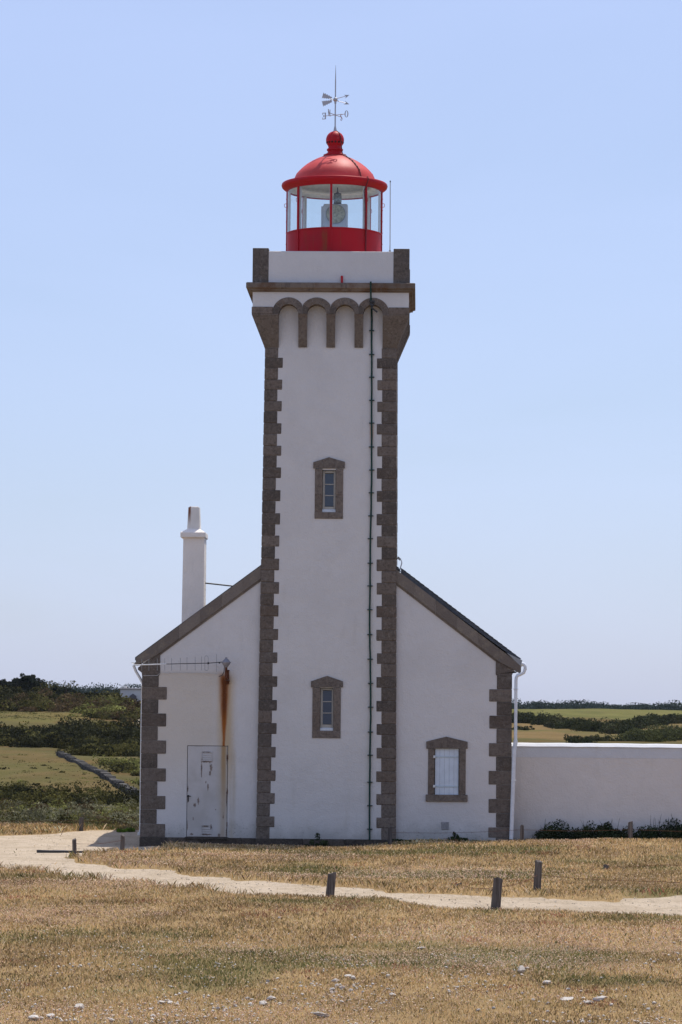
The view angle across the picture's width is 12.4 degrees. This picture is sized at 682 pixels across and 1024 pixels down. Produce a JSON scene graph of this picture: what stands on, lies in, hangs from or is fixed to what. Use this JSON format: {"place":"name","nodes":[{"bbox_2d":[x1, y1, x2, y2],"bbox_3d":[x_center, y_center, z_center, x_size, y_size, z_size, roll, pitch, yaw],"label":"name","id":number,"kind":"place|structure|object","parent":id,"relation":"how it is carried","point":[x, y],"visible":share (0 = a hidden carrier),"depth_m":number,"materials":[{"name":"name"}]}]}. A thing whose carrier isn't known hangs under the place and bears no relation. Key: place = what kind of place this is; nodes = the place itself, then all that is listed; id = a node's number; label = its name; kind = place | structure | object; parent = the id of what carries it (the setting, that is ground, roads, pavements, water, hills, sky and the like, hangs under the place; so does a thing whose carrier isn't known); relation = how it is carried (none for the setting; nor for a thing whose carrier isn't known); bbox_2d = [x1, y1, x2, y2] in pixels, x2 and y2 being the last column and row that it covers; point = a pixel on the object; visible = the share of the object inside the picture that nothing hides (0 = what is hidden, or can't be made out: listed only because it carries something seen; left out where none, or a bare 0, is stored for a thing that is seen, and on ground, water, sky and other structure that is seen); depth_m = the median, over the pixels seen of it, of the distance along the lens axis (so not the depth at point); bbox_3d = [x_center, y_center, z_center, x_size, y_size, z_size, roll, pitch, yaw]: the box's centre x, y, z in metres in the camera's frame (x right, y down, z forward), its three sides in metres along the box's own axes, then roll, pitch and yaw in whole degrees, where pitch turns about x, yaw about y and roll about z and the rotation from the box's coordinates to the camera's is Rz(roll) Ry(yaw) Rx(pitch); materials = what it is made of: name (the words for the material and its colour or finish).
{"place":"outdoors","nodes":[
{"label":"outdoors","id":0,"kind":"place"},
{"bbox_2d":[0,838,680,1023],"bbox_3d":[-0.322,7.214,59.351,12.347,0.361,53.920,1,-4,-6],"label":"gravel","id":1,"kind":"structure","parent":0,"point":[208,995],"depth_m":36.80,"materials":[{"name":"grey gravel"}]},
{"bbox_2d":[0,702,681,1023],"bbox_3d":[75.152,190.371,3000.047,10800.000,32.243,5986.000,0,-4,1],"label":"ground","id":2,"kind":"structure","parent":0,"point":[540,734],"depth_m":46.70,"materials":[{"name":"brown plant"}]},
{"bbox_2d":[0,679,16,689],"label":"pine tree","id":3,"kind":"object","parent":2,"relation":"on","point":[3,682],"visible":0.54,"depth_m":379.52,"materials":[{"name":"green plant"}]},
{"bbox_2d":[4,677,26,692],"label":"pine tree","id":4,"kind":"object","parent":2,"relation":"on","point":[18,681],"visible":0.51,"depth_m":378.86,"materials":[{"name":"green plant"}]},
{"bbox_2d":[20,673,45,693],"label":"pine tree","id":5,"kind":"object","parent":2,"relation":"on","point":[27,680],"visible":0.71,"depth_m":378.05,"materials":[{"name":"green plant"}]},
{"bbox_2d":[28,1015,39,1020],"bbox_3d":[-3.192,5.254,32.519,0.115,0.065,0.108,-5,5,-29],"label":"stone","id":6,"kind":"object","parent":2,"relation":"on","point":[36,1017],"visible":1,"depth_m":32.49,"materials":[{"name":"white stone"}]},
{"bbox_2d":[27,680,45,692],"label":"pine tree","id":7,"kind":"object","parent":2,"relation":"on","point":[36,683],"visible":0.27,"depth_m":376.66,"materials":[{"name":"green plant"}]},
{"bbox_2d":[47,684,59,692],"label":"pine tree","id":8,"kind":"object","parent":2,"relation":"on","point":[55,687],"visible":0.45,"depth_m":373.34,"materials":[{"name":"green plant"}]},
{"bbox_2d":[56,687,76,697],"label":"pine tree","id":9,"kind":"object","parent":2,"relation":"on","point":[64,690],"visible":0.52,"depth_m":366.80,"materials":[{"name":"green plant"}]},
{"bbox_2d":[0,680,140,825],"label":"scrub","id":10,"kind":"object","parent":2,"relation":"on","point":[88,737],"visible":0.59,"depth_m":236.89,"materials":[{"name":"green plant"}]},
{"bbox_2d":[72,838,76,855],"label":"wooden post","id":11,"kind":"object","parent":2,"relation":"on","point":[74,847],"visible":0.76,"depth_m":71.59,"materials":[{"name":"grey wood"}]},
{"bbox_2d":[74,1003,83,1009],"bbox_3d":[-2.828,5.349,33.847,0.105,0.065,0.157,8,-1,3],"label":"stone","id":12,"kind":"object","parent":2,"relation":"on","point":[78,1004],"visible":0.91,"depth_m":33.80,"materials":[{"name":"white stone"}]},
{"bbox_2d":[79,817,83,830],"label":"wooden post","id":13,"kind":"object","parent":2,"relation":"on","point":[81,819],"visible":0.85,"depth_m":87.73,"materials":[{"name":"grey wood"}]},
{"bbox_2d":[37,849,140,852],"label":"timber beam","id":14,"kind":"structure","parent":2,"relation":"on","point":[52,851],"depth_m":75.25,"materials":[{"name":"wood"}]},
{"bbox_2d":[56,751,139,795],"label":"stone wall","id":15,"kind":"structure","parent":2,"relation":"on","point":[101,773],"depth_m":192.92,"materials":[{"name":"grey stone"}]},
{"bbox_2d":[120,834,124,849],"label":"wooden post","id":16,"kind":"object","parent":2,"relation":"on","point":[122,844],"visible":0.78,"depth_m":74.93,"materials":[{"name":"grey wood"}]},
{"bbox_2d":[116,827,135,831],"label":"weed","id":17,"kind":"object","parent":2,"relation":"on","point":[130,829],"visible":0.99,"depth_m":88.64,"materials":[{"name":"green plant"}]},
{"bbox_2d":[119,686,140,700],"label":"villa","id":18,"kind":"object","parent":2,"relation":"on","point":[134,693],"visible":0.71,"depth_m":378.26,"materials":[{"name":"white paint"}]},
{"bbox_2d":[259,1001,267,1005],"bbox_3d":[-0.861,5.428,34.536,0.101,0.069,0.116,11,-5,-38],"label":"stone","id":19,"kind":"object","parent":2,"relation":"on","point":[263,1003],"visible":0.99,"depth_m":34.51,"materials":[{"name":"white stone"}]},
{"bbox_2d":[304,833,328,846],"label":"weed","id":20,"kind":"object","parent":2,"relation":"on","point":[323,843],"visible":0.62,"depth_m":82.96,"materials":[{"name":"green plant"}]},
{"bbox_2d":[313,1011,328,1017],"bbox_3d":[-0.212,5.350,33.294,0.159,0.061,0.195,4,-9,26],"label":"stone","id":21,"kind":"object","parent":2,"relation":"on","point":[319,1014],"visible":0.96,"depth_m":33.21,"materials":[{"name":"grey stone"}]},
{"bbox_2d":[131,506,526,846],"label":"keepers house","id":22,"kind":"structure","parent":2,"relation":"on","point":[455,750],"depth_m":83.78,"materials":[{"name":"paint"}]},
{"bbox_2d":[134,654,230,683],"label":"yagi antenna","id":23,"kind":"object","parent":22,"relation":"attached to","point":[226,662],"visible":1,"depth_m":83.56,"materials":[{"name":"white metal"}]},
{"bbox_2d":[184,745,227,839],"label":"door","id":24,"kind":"structure","parent":22,"relation":"in","point":[207,766],"depth_m":83.74,"materials":[{"name":"paint"}]},
{"bbox_2d":[426,737,467,801],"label":"window","id":25,"kind":"structure","parent":22,"relation":"in","point":[446,755],"depth_m":83.64,"materials":[{"name":"wood"}]},
{"bbox_2d":[325,872,335,896],"bbox_3d":[-0.201,6.832,56.045,0.221,0.777,0.174,0,-4,1],"label":"wooden post","id":26,"kind":"object","parent":2,"relation":"on","point":[331,880],"visible":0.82,"depth_m":55.99,"materials":[{"name":"grey wood"}]},
{"bbox_2d":[246,131,415,846],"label":"lighthouse tower","id":27,"kind":"structure","parent":2,"relation":"on","point":[333,308],"depth_m":84.05,"materials":[{"name":"paint"}]},
{"bbox_2d":[311,676,342,737],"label":"window","id":28,"kind":"structure","parent":27,"relation":"in","point":[326,702],"depth_m":83.70,"materials":[{"name":"stone"}]},
{"bbox_2d":[313,457,344,518],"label":"window","id":29,"kind":"structure","parent":27,"relation":"in","point":[328,483],"depth_m":84.13,"materials":[{"name":"stone"}]},
{"bbox_2d":[321,204,347,226],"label":"rotating optic","id":30,"kind":"object","parent":27,"relation":"on","point":[340,215],"visible":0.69,"depth_m":86.17,"materials":[{"name":"clear glass"}]},
{"bbox_2d":[333,188,341,203],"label":"standby beacon","id":31,"kind":"object","parent":30,"relation":"on","point":[337,197],"visible":1,"depth_m":86.36,"materials":[{"name":"glass"}]},
{"bbox_2d":[322,67,348,130],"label":"weather vane","id":32,"kind":"object","parent":27,"relation":"on","point":[326,102],"visible":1,"depth_m":86.63,"materials":[{"name":"grey metal"}]},
{"bbox_2d":[389,181,390,251],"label":"whip antenna","id":33,"kind":"object","parent":27,"relation":"on","point":[390,215],"visible":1,"depth_m":84.40,"materials":[{"name":"grey metal"}]},
{"bbox_2d":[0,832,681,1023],"bbox_3d":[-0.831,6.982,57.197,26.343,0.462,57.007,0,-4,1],"label":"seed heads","id":34,"kind":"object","parent":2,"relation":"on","point":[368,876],"visible":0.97,"depth_m":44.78,"materials":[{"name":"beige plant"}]},
{"bbox_2d":[45,680,681,709],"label":"wood","id":35,"kind":"object","parent":2,"relation":"on","point":[574,704],"visible":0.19,"depth_m":820.87,"materials":[{"name":"green plant"}]},
{"bbox_2d":[388,827,391,844],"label":"wooden post","id":36,"kind":"object","parent":2,"relation":"on","point":[389,835],"visible":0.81,"depth_m":81.98,"materials":[{"name":"grey wood"}]},
{"bbox_2d":[392,839,446,841],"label":"weed","id":37,"kind":"object","parent":2,"relation":"on","point":[410,840],"visible":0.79,"depth_m":83.11,"materials":[{"name":"green plant"}]},
{"bbox_2d":[447,832,461,840],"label":"weed","id":38,"kind":"object","parent":2,"relation":"on","point":[457,837],"visible":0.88,"depth_m":83.23,"materials":[{"name":"green plant"}]},
{"bbox_2d":[491,877,502,909],"bbox_3d":[2.613,6.593,52.871,0.237,0.860,0.185,0,-4,1],"label":"wooden post","id":39,"kind":"object","parent":2,"relation":"on","point":[496,893],"visible":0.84,"depth_m":52.81,"materials":[{"name":"grey wood"}]},
{"bbox_2d":[517,965,524,972],"bbox_3d":[2.245,5.701,38.935,0.104,0.119,0.137,-2,-7,10],"label":"stone","id":40,"kind":"object","parent":2,"relation":"on","point":[521,968],"visible":0.83,"depth_m":38.91,"materials":[{"name":"white stone"}]},
{"bbox_2d":[520,825,523,839],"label":"wooden post","id":41,"kind":"object","parent":2,"relation":"on","point":[522,832],"visible":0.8,"depth_m":82.58,"materials":[{"name":"grey wood"}]},
{"bbox_2d":[511,725,534,729],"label":"hedge","id":42,"kind":"object","parent":2,"relation":"on","point":[520,727],"visible":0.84,"depth_m":365.74,"materials":[{"name":"green plant"}]},
{"bbox_2d":[533,859,541,889],"bbox_3d":[3.626,6.856,57.840,0.185,0.860,0.152,0,-4,1],"label":"wooden post","id":43,"kind":"object","parent":2,"relation":"on","point":[538,873],"visible":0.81,"depth_m":57.80,"materials":[{"name":"grey wood"}]},
{"bbox_2d":[461,875,677,888],"bbox_3d":[7.368,6.744,56.035,10.437,0.306,6.592,0,-4,1],"label":"fence wire","id":44,"kind":"object","parent":43,"relation":"attached to","point":[568,877],"visible":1,"depth_m":57.14,"materials":[{"name":"metal"}]},
{"bbox_2d":[532,819,593,840],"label":"shrub","id":45,"kind":"object","parent":2,"relation":"on","point":[558,833],"visible":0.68,"depth_m":83.51,"materials":[{"name":"green plant"}]},
{"bbox_2d":[560,997,572,1000],"bbox_3d":[2.567,5.522,35.499,0.146,0.039,0.203,6,6,41],"label":"stone","id":46,"kind":"object","parent":2,"relation":"on","point":[566,998],"visible":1,"depth_m":35.46,"materials":[{"name":"white stone"}]},
{"bbox_2d":[512,711,639,734],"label":"hedge","id":47,"kind":"object","parent":2,"relation":"on","point":[555,721],"visible":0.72,"depth_m":369.85,"materials":[{"name":"green plant"}]},
{"bbox_2d":[563,819,625,839],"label":"shrub","id":48,"kind":"object","parent":2,"relation":"on","point":[589,833],"visible":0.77,"depth_m":83.52,"materials":[{"name":"green plant"}]},
{"bbox_2d":[511,743,681,839],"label":"yard wall","id":49,"kind":"structure","parent":2,"relation":"on","point":[575,785],"depth_m":84.10,"materials":[{"name":"white paint"}]},
{"bbox_2d":[563,733,634,742],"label":"hedge","id":50,"kind":"object","parent":2,"relation":"on","point":[580,739],"visible":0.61,"depth_m":258.35,"materials":[{"name":"green plant"}]},
{"bbox_2d":[593,996,605,1000],"bbox_3d":[2.922,5.518,35.452,0.150,0.064,0.126,-7,4,-8],"label":"stone","id":51,"kind":"object","parent":2,"relation":"on","point":[600,997],"visible":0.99,"depth_m":35.41,"materials":[{"name":"white stone"}]},
{"bbox_2d":[628,821,632,839],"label":"wooden post","id":52,"kind":"object","parent":2,"relation":"on","point":[630,830],"visible":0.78,"depth_m":82.51,"materials":[{"name":"grey wood"}]},
{"bbox_2d":[392,830,681,832],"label":"fence wire","id":53,"kind":"object","parent":52,"relation":"attached to","point":[542,830],"visible":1,"depth_m":82.57,"materials":[{"name":"metal"}]},
{"bbox_2d":[612,825,657,838],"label":"shrub","id":54,"kind":"object","parent":2,"relation":"on","point":[625,832],"visible":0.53,"depth_m":83.53,"materials":[{"name":"green plant"}]},
{"bbox_2d":[611,713,681,728],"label":"hedge","id":55,"kind":"object","parent":2,"relation":"on","point":[664,719],"visible":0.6,"depth_m":393.22,"materials":[{"name":"green plant"}]},
{"bbox_2d":[612,717,681,741],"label":"hedge","id":56,"kind":"object","parent":2,"relation":"on","point":[665,733],"visible":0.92,"depth_m":289.98,"materials":[{"name":"green plant"}]},
{"bbox_2d":[635,813,681,839],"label":"shrub","id":57,"kind":"object","parent":2,"relation":"on","point":[670,831],"visible":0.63,"depth_m":83.52,"materials":[{"name":"green plant"}]},
{"bbox_2d":[0,830,681,915],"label":"path","id":58,"kind":"structure","parent":0,"point":[25,851],"depth_m":62.02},
{"bbox_2d":[0,0,681,705],"label":"sky","id":59,"kind":"structure","parent":0,"point":[529,151],"materials":[{"name":"blue"}]}
]}

